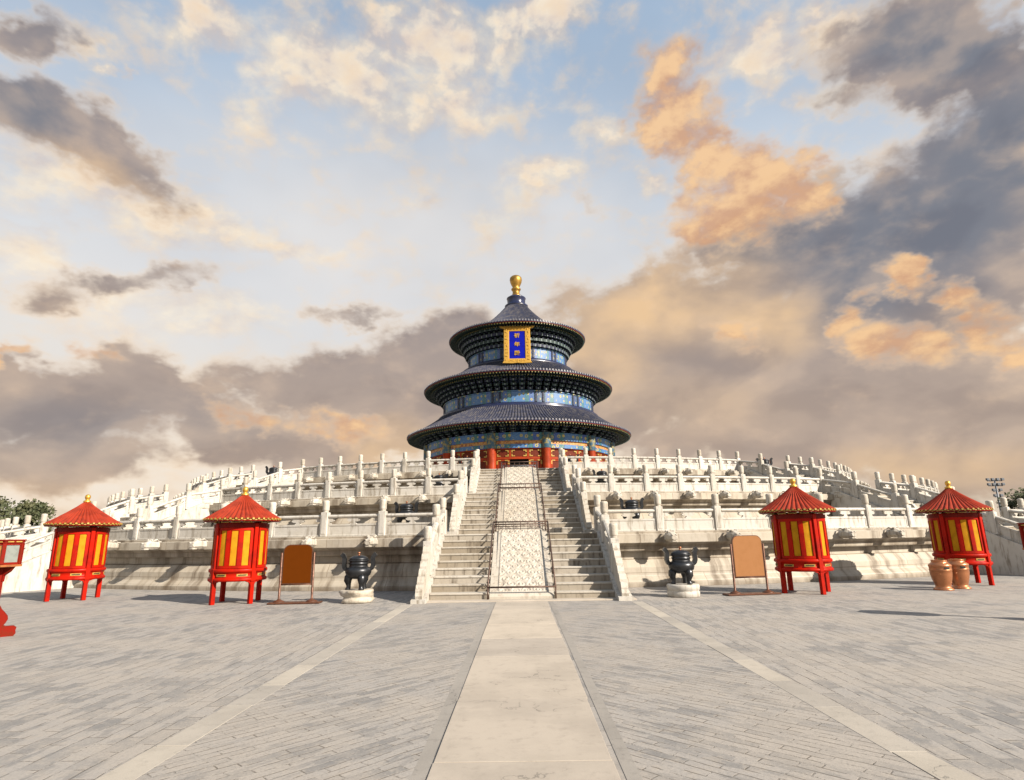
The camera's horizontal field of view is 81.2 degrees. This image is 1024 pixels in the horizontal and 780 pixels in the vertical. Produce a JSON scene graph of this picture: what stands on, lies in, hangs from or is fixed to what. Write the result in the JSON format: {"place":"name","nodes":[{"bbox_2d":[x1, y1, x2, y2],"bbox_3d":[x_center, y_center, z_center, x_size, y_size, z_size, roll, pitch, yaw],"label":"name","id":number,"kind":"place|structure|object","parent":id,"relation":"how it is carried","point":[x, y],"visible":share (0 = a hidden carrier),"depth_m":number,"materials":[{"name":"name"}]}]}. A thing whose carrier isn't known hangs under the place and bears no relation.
{"place":"outdoors","nodes":[
{"label":"outdoors","id":0,"kind":"place"},
{"bbox_2d":[111,502,212,529],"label":"stone staircase","id":1,"kind":"structure","parent":0,"point":[195,512],"depth_m":31.00,"materials":[{"name":"white stone"}]},
{"bbox_2d":[91,489,163,518],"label":"stair balustrade","id":2,"kind":"object","parent":1,"relation":"on","point":[130,505],"visible":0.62,"depth_m":33.30,"materials":[{"name":"white stone"}]},
{"bbox_2d":[116,483,220,529],"bbox_3d":[-17.174,6.009,29.988,0.290,2.780,5.230,-9,-16,29],"label":"stair balustrade","id":3,"kind":"object","parent":1,"relation":"on","point":[188,502],"visible":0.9,"depth_m":30.10,"materials":[{"name":"white stone"}]},
{"bbox_2d":[207,477,296,496],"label":"stone staircase","id":4,"kind":"structure","parent":0,"point":[284,482],"depth_m":36.62,"materials":[{"name":"white stone"}]},
{"bbox_2d":[175,467,251,504],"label":"stair balustrade","id":5,"kind":"object","parent":4,"relation":"on","point":[204,485],"visible":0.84,"depth_m":37.66,"materials":[{"name":"white stone"}]},
{"bbox_2d":[235,462,301,493],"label":"stair balustrade","id":6,"kind":"object","parent":4,"relation":"on","point":[278,478],"visible":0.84,"depth_m":35.81,"materials":[{"name":"white stone"}]},
{"bbox_2d":[135,602,490,779],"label":"pavement","id":7,"kind":"structure","parent":0,"point":[369,705],"depth_m":6.32,"materials":[{"name":"stone"}]},
{"bbox_2d":[0,574,1023,779],"bbox_3d":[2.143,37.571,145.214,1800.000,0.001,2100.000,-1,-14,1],"label":"ground","id":8,"kind":"structure","parent":0,"point":[92,687],"depth_m":9.44,"materials":[{"name":"stone"}]},
{"bbox_2d":[0,496,21,523],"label":"cypress tree","id":9,"kind":"object","parent":8,"relation":"on","point":[5,513],"visible":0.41,"depth_m":63.39,"materials":[{"name":"green plant"}]},
{"bbox_2d":[0,539,26,636],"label":"post lamp","id":10,"kind":"object","parent":8,"relation":"on","point":[11,553],"visible":1,"depth_m":12.29,"materials":[{"name":"red paint"}]},
{"bbox_2d":[9,498,56,532],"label":"cypress tree","id":11,"kind":"object","parent":8,"relation":"on","point":[35,510],"visible":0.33,"depth_m":62.93,"materials":[{"name":"green plant"}]},
{"bbox_2d":[1,542,78,592],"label":"stone staircase","id":12,"kind":"structure","parent":8,"relation":"on","point":[30,575],"depth_m":24.36,"materials":[{"name":"white stone"}]},
{"bbox_2d":[0,520,39,541],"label":"stair balustrade","id":13,"kind":"object","parent":12,"relation":"on","point":[18,532],"visible":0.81,"depth_m":29.21,"materials":[{"name":"white stone"}]},
{"bbox_2d":[0,516,57,562],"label":"stair balustrade","id":14,"kind":"object","parent":12,"relation":"on","point":[30,553],"visible":0.34,"depth_m":24.74,"materials":[{"name":"white stone"}]},
{"bbox_2d":[43,494,122,601],"bbox_3d":[-14.849,5.362,20.576,2.259,3.500,2.259,-10,-16,32],"label":"red lantern","id":15,"kind":"object","parent":8,"relation":"on","point":[80,541],"visible":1,"depth_m":20.00,"materials":[{"name":"paint"}]},
{"bbox_2d":[55,534,63,565],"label":"window","id":16,"kind":"structure","parent":15,"relation":"in","point":[58,554],"depth_m":19.83,"materials":[{"name":"paper"}]},
{"bbox_2d":[64,534,74,565],"bbox_3d":[-14.689,5.312,19.836,0.177,1.016,0.020,2,-14,-12],"label":"window","id":17,"kind":"structure","parent":15,"relation":"in","point":[69,548],"depth_m":19.83,"materials":[{"name":"paper"}]},
{"bbox_2d":[52,532,89,568],"bbox_3d":[-14.702,5.324,19.896,0.945,1.185,0.192,2,-14,-12],"label":"window frame","id":18,"kind":"structure","parent":15,"relation":"in","point":[77,534],"depth_m":19.85,"materials":[{"name":"red paint"}]},
{"bbox_2d":[76,534,86,565],"bbox_3d":[-14.390,5.340,19.972,0.177,1.016,0.020,10,-17,-37],"label":"window","id":19,"kind":"structure","parent":15,"relation":"in","point":[82,541],"depth_m":19.97,"materials":[{"name":"yellow fabric"}]},
{"bbox_2d":[94,534,101,564],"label":"window","id":20,"kind":"structure","parent":15,"relation":"in","point":[98,546],"depth_m":20.38,"materials":[{"name":"paper"}]},
{"bbox_2d":[91,531,109,567],"bbox_3d":[-14.177,5.511,20.689,0.192,1.185,0.945,2,-14,-12],"label":"window frame","id":21,"kind":"structure","parent":15,"relation":"in","point":[103,533],"depth_m":20.48,"materials":[{"name":"red paint"}]},
{"bbox_2d":[102,534,107,564],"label":"window","id":22,"kind":"structure","parent":15,"relation":"in","point":[106,534],"depth_m":20.70,"materials":[{"name":"paper"}]},
{"bbox_2d":[203,487,280,604],"bbox_3d":[-8.448,4.775,18.619,2.259,3.500,2.259,-10,-17,33],"label":"red lantern","id":23,"kind":"object","parent":8,"relation":"on","point":[240,537],"visible":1,"depth_m":18.00,"materials":[{"name":"paint"}]},
{"bbox_2d":[210,528,215,568],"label":"window frame","id":24,"kind":"structure","parent":23,"relation":"in","point":[214,528],"depth_m":18.18,"materials":[{"name":"red paint"}]},
{"bbox_2d":[219,531,226,565],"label":"window","id":25,"kind":"structure","parent":23,"relation":"in","point":[224,533],"depth_m":17.88,"materials":[{"name":"paper"}]},
{"bbox_2d":[229,530,238,565],"bbox_3d":[-8.314,4.723,17.874,0.177,1.016,0.020,2,-14,-10],"label":"window","id":26,"kind":"structure","parent":23,"relation":"in","point":[234,541],"depth_m":17.86,"materials":[{"name":"paper"}]},
{"bbox_2d":[216,527,252,568],"bbox_3d":[-8.325,4.736,17.934,0.945,1.185,0.192,2,-14,-10],"label":"window frame","id":27,"kind":"structure","parent":23,"relation":"in","point":[229,530],"depth_m":17.89,"materials":[{"name":"red paint"}]},
{"bbox_2d":[241,530,250,564],"bbox_3d":[-8.010,4.749,18.000,0.177,1.016,0.020,9,-17,-35],"label":"window","id":28,"kind":"structure","parent":23,"relation":"in","point":[246,541],"depth_m":18.00,"materials":[{"name":"paper"}]},
{"bbox_2d":[258,530,263,564],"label":"window","id":29,"kind":"structure","parent":23,"relation":"in","point":[262,531],"depth_m":18.39,"materials":[{"name":"paper"}]},
{"bbox_2d":[256,527,268,567],"bbox_3d":[-7.772,4.917,18.709,0.192,1.185,0.945,2,-14,-10],"label":"window frame","id":30,"kind":"structure","parent":23,"relation":"in","point":[263,564],"depth_m":18.47,"materials":[{"name":"red paint"}]},
{"bbox_2d":[96,605,411,779],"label":"kerb strip","id":31,"kind":"object","parent":8,"relation":"on","point":[136,767],"visible":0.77,"depth_m":6.36,"materials":[{"name":"stone"}]},
{"bbox_2d":[267,544,322,604],"bbox_3d":[-6.402,5.472,17.800,1.514,1.690,0.400,0,-14,-3],"label":"sign board","id":32,"kind":"object","parent":8,"relation":"on","point":[297,561],"visible":1,"depth_m":17.80,"materials":[{"name":"brown paint"}]},
{"bbox_2d":[338,588,374,603],"bbox_3d":[-4.608,6.111,17.737,1.032,0.362,1.022,-4,-14,12],"label":"stone pedestal","id":33,"kind":"object","parent":8,"relation":"on","point":[353,596],"visible":0.94,"depth_m":17.37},
{"bbox_2d":[340,552,376,589],"bbox_3d":[-4.602,5.415,17.912,0.940,1.104,0.818,12,-19,-43],"label":"bronze burner","id":34,"kind":"object","parent":33,"relation":"on","point":[359,569],"visible":1,"depth_m":17.73,"materials":[{"name":"metal"}]},
{"bbox_2d":[409,602,494,779],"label":"edge strip","id":35,"kind":"object","parent":8,"relation":"on","point":[422,767],"visible":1,"depth_m":6.27,"materials":[{"name":"grey stone"}]},
{"bbox_2d":[410,529,633,603],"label":"stone staircase","id":36,"kind":"structure","parent":8,"relation":"on","point":[581,562],"depth_m":19.19,"materials":[{"name":"white stone"}]},
{"bbox_2d":[415,504,444,599],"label":"stair balustrade","id":37,"kind":"object","parent":36,"relation":"on","point":[432,536],"visible":0.98,"depth_m":18.86,"materials":[{"name":"white stone"}]},
{"bbox_2d":[487,520,556,599],"bbox_3d":[0.299,5.506,19.780,2.052,2.396,4.102,-1,-14,1],"label":"iron handrail","id":38,"kind":"object","parent":36,"relation":"on","point":[520,526],"visible":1,"depth_m":19.58,"materials":[{"name":"metal"}]},
{"bbox_2d":[595,501,628,595],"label":"stair balustrade","id":39,"kind":"object","parent":36,"relation":"on","point":[609,532],"visible":0.98,"depth_m":18.79,"materials":[{"name":"white stone"}]},
{"bbox_2d":[407,597,636,602],"bbox_3d":[0.292,6.209,17.676,6.600,0.085,1.100,-1,-14,1],"label":"pavement landing","id":40,"kind":"object","parent":8,"relation":"on","point":[507,600],"visible":0.3,"depth_m":17.21,"materials":[{"name":"stone"}]},
{"bbox_2d":[73,467,973,590],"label":"marble terrace","id":41,"kind":"structure","parent":8,"relation":"on","point":[855,554],"depth_m":23.73,"materials":[{"name":"stone"}]},
{"bbox_2d":[0,514,48,541],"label":"marble balustrade","id":42,"kind":"object","parent":41,"relation":"on","point":[6,525],"visible":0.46,"depth_m":31.46,"materials":[{"name":"stone"}]},
{"bbox_2d":[106,484,168,509],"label":"marble balustrade","id":43,"kind":"object","parent":41,"relation":"on","point":[112,500],"visible":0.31,"depth_m":37.28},
{"bbox_2d":[190,465,254,489],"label":"marble balustrade","id":44,"kind":"object","parent":41,"relation":"on","point":[195,482],"visible":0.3,"depth_m":43.58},
{"bbox_2d":[265,466,277,477],"bbox_3d":[-15.711,5.529,39.343,0.940,1.104,0.818,-10,-17,34],"label":"bronze burner","id":45,"kind":"object","parent":41,"relation":"on","point":[273,469],"visible":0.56,"depth_m":39.17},
{"bbox_2d":[103,497,446,540],"bbox_3d":[-10.651,5.380,24.619,16.748,1.405,1.086,-5,-14,15],"label":"marble balustrade","id":46,"kind":"object","parent":41,"relation":"on","point":[381,526],"visible":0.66,"depth_m":23.49,"materials":[{"name":"stone"}]},
{"bbox_2d":[218,467,467,502],"bbox_3d":[-9.135,4.867,30.427,14.325,1.349,0.962,-5,-14,15],"label":"marble balustrade","id":47,"kind":"object","parent":41,"relation":"on","point":[361,490],"visible":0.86,"depth_m":29.79,"materials":[{"name":"stone"}]},
{"bbox_2d":[300,449,479,477],"bbox_3d":[-7.681,4.468,35.967,11.945,1.264,0.818,-5,-14,15],"label":"marble balustrade","id":48,"kind":"object","parent":41,"relation":"on","point":[405,462],"visible":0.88,"depth_m":35.50,"materials":[{"name":"stone"}]},
{"bbox_2d":[394,501,419,522],"bbox_3d":[-4.509,5.303,25.539,0.940,1.104,0.818,-13,-19,41],"label":"bronze burner","id":49,"kind":"object","parent":41,"relation":"on","point":[406,507],"visible":0.73,"depth_m":25.40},
{"bbox_2d":[431,473,448,485],"bbox_3d":[-3.910,4.989,32.096,0.893,1.049,0.777,-14,-19,43],"label":"bronze burner","id":50,"kind":"object","parent":41,"relation":"on","point":[439,483],"visible":0.42,"depth_m":31.92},
{"bbox_2d":[458,456,473,463],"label":"bronze burner","id":51,"kind":"object","parent":41,"relation":"on","point":[469,462],"visible":0.17,"depth_m":39.96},
{"bbox_2d":[407,275,630,468],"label":"temple hall","id":52,"kind":"structure","parent":41,"relation":"on","point":[489,402],"depth_m":60.55,"materials":[{"name":"blue tile"}]},
{"bbox_2d":[500,326,533,363],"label":"name plaque","id":53,"kind":"object","parent":52,"relation":"hanging from","point":[517,348],"visible":1,"depth_m":61.76,"materials":[{"name":"metal"}]},
{"bbox_2d":[468,467,571,492],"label":"stone staircase","id":54,"kind":"structure","parent":41,"relation":"on","point":[488,480],"depth_m":31.99,"materials":[{"name":"white stone"}]},
{"bbox_2d":[469,451,478,492],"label":"stair balustrade","id":55,"kind":"object","parent":54,"relation":"on","point":[474,469],"visible":0.96,"depth_m":31.07,"materials":[{"name":"white stone"}]},
{"bbox_2d":[499,461,539,491],"bbox_3d":[0.404,4.676,31.981,2.052,2.196,4.002,-1,-14,1],"label":"iron handrail","id":56,"kind":"object","parent":54,"relation":"on","point":[533,464],"visible":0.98,"depth_m":33.61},
{"bbox_2d":[559,449,570,490],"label":"stair balustrade","id":57,"kind":"object","parent":54,"relation":"on","point":[564,467],"visible":0.96,"depth_m":31.02,"materials":[{"name":"white stone"}]},
{"bbox_2d":[447,490,594,533],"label":"stone staircase","id":58,"kind":"structure","parent":41,"relation":"on","point":[561,508],"depth_m":25.69,"materials":[{"name":"white stone"}]},
{"bbox_2d":[449,470,465,531],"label":"stair balustrade","id":59,"kind":"object","parent":58,"relation":"on","point":[459,488],"visible":0.98,"depth_m":24.92,"materials":[{"name":"white stone"}]},
{"bbox_2d":[495,483,545,530],"bbox_3d":[0.351,5.048,25.917,2.052,2.356,4.202,-1,-14,1],"label":"iron handrail","id":60,"kind":"object","parent":58,"relation":"on","point":[502,487],"visible":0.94,"depth_m":26.56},
{"bbox_2d":[573,468,591,528],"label":"stair balustrade","id":61,"kind":"object","parent":58,"relation":"on","point":[579,484],"visible":1,"depth_m":24.87,"materials":[{"name":"white stone"}]},
{"bbox_2d":[592,469,606,482],"bbox_3d":[4.718,4.658,31.331,0.893,1.049,0.777,11,-18,-39],"label":"bronze burner","id":62,"kind":"object","parent":41,"relation":"on","point":[601,473],"visible":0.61,"depth_m":31.17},
{"bbox_2d":[619,497,643,518],"bbox_3d":[5.109,5.121,25.444,0.940,1.104,0.818,11,-18,-39],"label":"bronze burner","id":63,"kind":"object","parent":41,"relation":"on","point":[631,504],"visible":0.71,"depth_m":25.32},
{"bbox_2d":[558,448,739,469],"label":"marble balustrade","id":64,"kind":"object","parent":41,"relation":"on","point":[633,458],"visible":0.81,"depth_m":35.35,"materials":[{"name":"stone"}]},
{"bbox_2d":[572,464,823,491],"bbox_3d":[9.910,4.506,30.240,14.325,1.349,0.962,3,-14,-14],"label":"marble balustrade","id":65,"kind":"object","parent":41,"relation":"on","point":[679,484],"visible":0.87,"depth_m":29.65,"materials":[{"name":"stone"}]},
{"bbox_2d":[755,458,772,468],"bbox_3d":[16.636,4.989,39.316,0.940,1.104,0.818,-13,-18,40],"label":"bronze burner","id":66,"kind":"object","parent":41,"relation":"on","point":[766,461],"visible":0.45,"depth_m":39.22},
{"bbox_2d":[593,493,936,531],"bbox_3d":[11.330,4.964,24.402,16.748,1.405,1.086,3,-14,-14],"label":"marble balustrade","id":67,"kind":"object","parent":41,"relation":"on","point":[659,521],"visible":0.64,"depth_m":23.31,"materials":[{"name":"stone"}]},
{"bbox_2d":[785,455,851,478],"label":"marble balustrade","id":68,"kind":"object","parent":41,"relation":"on","point":[847,471],"visible":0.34,"depth_m":43.15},
{"bbox_2d":[874,472,938,495],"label":"marble balustrade","id":69,"kind":"object","parent":41,"relation":"on","point":[932,485],"visible":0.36,"depth_m":36.81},
{"bbox_2d":[999,497,1023,525],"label":"marble balustrade","id":70,"kind":"object","parent":41,"relation":"on","point":[1004,512],"visible":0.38,"depth_m":29.59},
{"bbox_2d":[549,601,642,779],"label":"edge strip","id":71,"kind":"object","parent":8,"relation":"on","point":[628,765],"visible":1,"depth_m":6.18,"materials":[{"name":"grey stone"}]},
{"bbox_2d":[666,583,699,597],"bbox_3d":[5.120,5.983,17.868,0.960,0.360,0.960,-3,-14,9],"label":"stone pedestal","id":72,"kind":"object","parent":8,"relation":"on","point":[680,590],"visible":0.94,"depth_m":17.49,"materials":[{"name":"white stone"}]},
{"bbox_2d":[662,546,698,584],"bbox_3d":[5.109,5.286,18.039,0.940,1.104,0.818,-12,-18,39],"label":"bronze burner","id":73,"kind":"object","parent":72,"relation":"on","point":[681,563],"visible":1,"depth_m":17.88,"materials":[{"name":"metal"}]},
{"bbox_2d":[722,535,781,595],"bbox_3d":[7.212,5.321,18.206,1.725,1.740,0.400,1,-14,-9],"label":"sign board","id":74,"kind":"object","parent":8,"relation":"on","point":[747,555],"visible":1,"depth_m":18.20,"materials":[{"name":"brown paint"}]},
{"bbox_2d":[758,478,835,594],"bbox_3d":[9.054,4.540,18.835,2.259,3.500,2.259,2,-14,-11],"label":"red lantern","id":75,"kind":"object","parent":8,"relation":"on","point":[800,536],"visible":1,"depth_m":18.24,"materials":[{"name":"paint"}]},
{"bbox_2d":[771,519,777,557],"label":"window frame","id":76,"kind":"structure","parent":75,"relation":"in","point":[776,556],"depth_m":18.90,"materials":[{"name":"red paint"}]},
{"bbox_2d":[780,522,788,555],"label":"window","id":77,"kind":"structure","parent":75,"relation":"in","point":[783,526],"depth_m":18.43,"materials":[{"name":"paper"}]},
{"bbox_2d":[791,521,800,555],"bbox_3d":[8.640,4.524,18.199,0.177,1.016,0.020,-10,-16,32],"label":"window","id":78,"kind":"structure","parent":75,"relation":"in","point":[794,528],"depth_m":18.19,"materials":[{"name":"paper"}]},
{"bbox_2d":[778,518,815,558],"bbox_3d":[8.674,4.533,18.250,0.945,1.185,0.192,-10,-16,32],"label":"window frame","id":79,"kind":"structure","parent":75,"relation":"in","point":[787,521],"depth_m":18.18,"materials":[{"name":"red paint"}]},
{"bbox_2d":[802,521,812,555],"bbox_3d":[8.948,4.490,18.085,0.177,1.016,0.020,-3,-14,8],"label":"window","id":80,"kind":"structure","parent":75,"relation":"in","point":[809,551],"depth_m":18.08,"materials":[{"name":"paper"}]},
{"bbox_2d":[819,521,825,555],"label":"window","id":81,"kind":"structure","parent":75,"relation":"in","point":[820,522],"depth_m":18.18,"materials":[{"name":"paper"}]},
{"bbox_2d":[816,518,829,557],"bbox_3d":[9.625,4.563,18.437,0.192,1.185,0.945,-10,-16,32],"label":"window frame","id":82,"kind":"structure","parent":75,"relation":"in","point":[818,519],"depth_m":18.20,"materials":[{"name":"red paint"}]},
{"bbox_2d":[633,601,978,779],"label":"kerb strip","id":83,"kind":"object","parent":8,"relation":"on","point":[920,758],"visible":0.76,"depth_m":6.04,"materials":[{"name":"stone"}]},
{"bbox_2d":[928,560,954,590],"bbox_3d":[13.355,5.750,18.598,0.621,0.898,0.622,-1,-14,-1],"label":"copper bin","id":84,"kind":"object","parent":8,"relation":"on","point":[941,573],"visible":1,"depth_m":18.40,"materials":[{"name":"metal"}]},
{"bbox_2d":[914,481,994,585],"bbox_3d":[15.482,4.920,20.811,2.259,3.500,2.259,6,-16,-27],"label":"red lantern","id":85,"kind":"object","parent":8,"relation":"on","point":[956,530],"visible":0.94,"depth_m":20.25,"materials":[{"name":"paint"}]},
{"bbox_2d":[929,521,934,549],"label":"window","id":86,"kind":"structure","parent":85,"relation":"in","point":[929,521],"depth_m":21.01,"materials":[{"name":"yellow fabric"}]},
{"bbox_2d":[927,518,944,552],"bbox_3d":[14.832,5.104,20.982,0.192,1.185,0.945,-5,-14,17],"label":"window frame","id":87,"kind":"structure","parent":85,"relation":"in","point":[931,520],"depth_m":20.77,"materials":[{"name":"red paint"}]},
{"bbox_2d":[933,520,942,550],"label":"window","id":88,"kind":"structure","parent":85,"relation":"in","point":[935,522],"depth_m":20.70,"materials":[{"name":"yellow fabric"}]},
{"bbox_2d":[948,520,959,550],"bbox_3d":[14.971,4.924,20.250,0.177,1.016,0.020,-14,-19,42],"label":"window","id":89,"kind":"structure","parent":85,"relation":"in","point":[952,527],"depth_m":20.24,"materials":[{"name":"yellow fabric"}]},
{"bbox_2d":[945,517,983,552],"bbox_3d":[15.274,4.891,20.146,0.945,1.185,0.192,-5,-14,17],"label":"window frame","id":90,"kind":"structure","parent":85,"relation":"in","point":[957,519],"depth_m":20.11,"materials":[{"name":"red paint"}]},
{"bbox_2d":[960,520,971,550],"bbox_3d":[15.255,4.880,20.088,0.177,1.016,0.020,-5,-14,17],"label":"window","id":91,"kind":"structure","parent":85,"relation":"in","point":[964,527],"depth_m":20.08,"materials":[{"name":"yellow fabric"}]},
{"bbox_2d":[972,520,981,550],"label":"window","id":92,"kind":"structure","parent":85,"relation":"in","point":[974,524],"depth_m":20.05,"materials":[{"name":"yellow fabric"}]},
{"bbox_2d":[981,517,988,552],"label":"window frame","id":93,"kind":"structure","parent":85,"relation":"in","point":[981,517],"depth_m":20.31,"materials":[{"name":"red paint"}]},
{"bbox_2d":[948,559,971,588],"bbox_3d":[14.160,5.826,18.959,0.621,0.898,0.622,-3,-14,6],"label":"copper bin","id":94,"kind":"object","parent":8,"relation":"on","point":[961,573],"visible":0.89,"depth_m":18.74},
{"bbox_2d":[985,478,1004,515],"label":"floodlight mast","id":95,"kind":"object","parent":8,"relation":"on","point":[995,484],"visible":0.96,"depth_m":97.76,"materials":[{"name":"grey metal"}]},
{"bbox_2d":[970,526,1023,574],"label":"stone wall","id":96,"kind":"structure","parent":8,"relation":"on","point":[1007,557],"depth_m":24.39,"materials":[{"name":"white stone"}]},
{"bbox_2d":[968,500,1021,543],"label":"stair balustrade","id":97,"kind":"object","parent":96,"relation":"on","point":[992,524],"visible":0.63,"depth_m":24.76,"materials":[{"name":"white stone"}]},
{"bbox_2d":[1008,509,1023,525],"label":"stair balustrade","id":98,"kind":"object","parent":96,"relation":"on","point":[1015,519],"visible":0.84,"depth_m":29.09,"materials":[{"name":"white stone"}]},
{"bbox_2d":[996,487,1023,515],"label":"cypress tree","id":99,"kind":"object","parent":8,"relation":"on","point":[1012,503],"visible":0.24,"depth_m":66.16,"materials":[{"name":"green plant"}]},
{"bbox_2d":[1016,523,1023,549],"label":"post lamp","id":100,"kind":"object","parent":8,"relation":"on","point":[1021,527],"visible":1,"depth_m":12.39,"materials":[{"name":"red paint"}]},
{"bbox_2d":[0,0,1023,521],"label":"sky","id":101,"kind":"structure","parent":0,"point":[234,234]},
{"bbox_2d":[426,601,620,779],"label":"path","id":102,"kind":"structure","parent":0,"point":[522,710],"depth_m":6.19,"materials":[{"name":"stone"}]},
{"bbox_2d":[553,600,937,779],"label":"pavement","id":103,"kind":"structure","parent":0,"point":[680,705],"depth_m":6.12,"materials":[{"name":"stone"}]},
{"bbox_2d":[744,469,835,485],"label":"stone staircase","id":104,"kind":"structure","parent":0,"point":[801,474],"depth_m":36.40,"materials":[{"name":"white stone"}]},
{"bbox_2d":[739,453,806,483],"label":"stair balustrade","id":105,"kind":"object","parent":104,"relation":"on","point":[762,466],"visible":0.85,"depth_m":35.56,"materials":[{"name":"white stone"}]},
{"bbox_2d":[789,457,868,492],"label":"stair balustrade","id":106,"kind":"object","parent":104,"relation":"on","point":[839,475],"visible":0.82,"depth_m":37.32,"materials":[{"name":"white stone"}]},
{"bbox_2d":[829,491,925,516],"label":"stone staircase","id":107,"kind":"structure","parent":0,"point":[848,501],"depth_m":30.69,"materials":[{"name":"white stone"}]},
{"bbox_2d":[822,471,927,515],"bbox_3d":[17.977,5.343,29.642,0.290,2.780,5.229,7,-16,-28],"label":"stair balustrade","id":108,"kind":"object","parent":107,"relation":"on","point":[856,488],"visible":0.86,"depth_m":29.75,"materials":[{"name":"white stone"}]},
{"bbox_2d":[880,475,985,521],"bbox_3d":[22.634,5.885,32.156,0.290,2.780,5.230,7,-16,-28],"label":"stair balustrade","id":109,"kind":"object","parent":107,"relation":"on","point":[913,491],"visible":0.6,"depth_m":32.97,"materials":[{"name":"white stone"}]}
]}

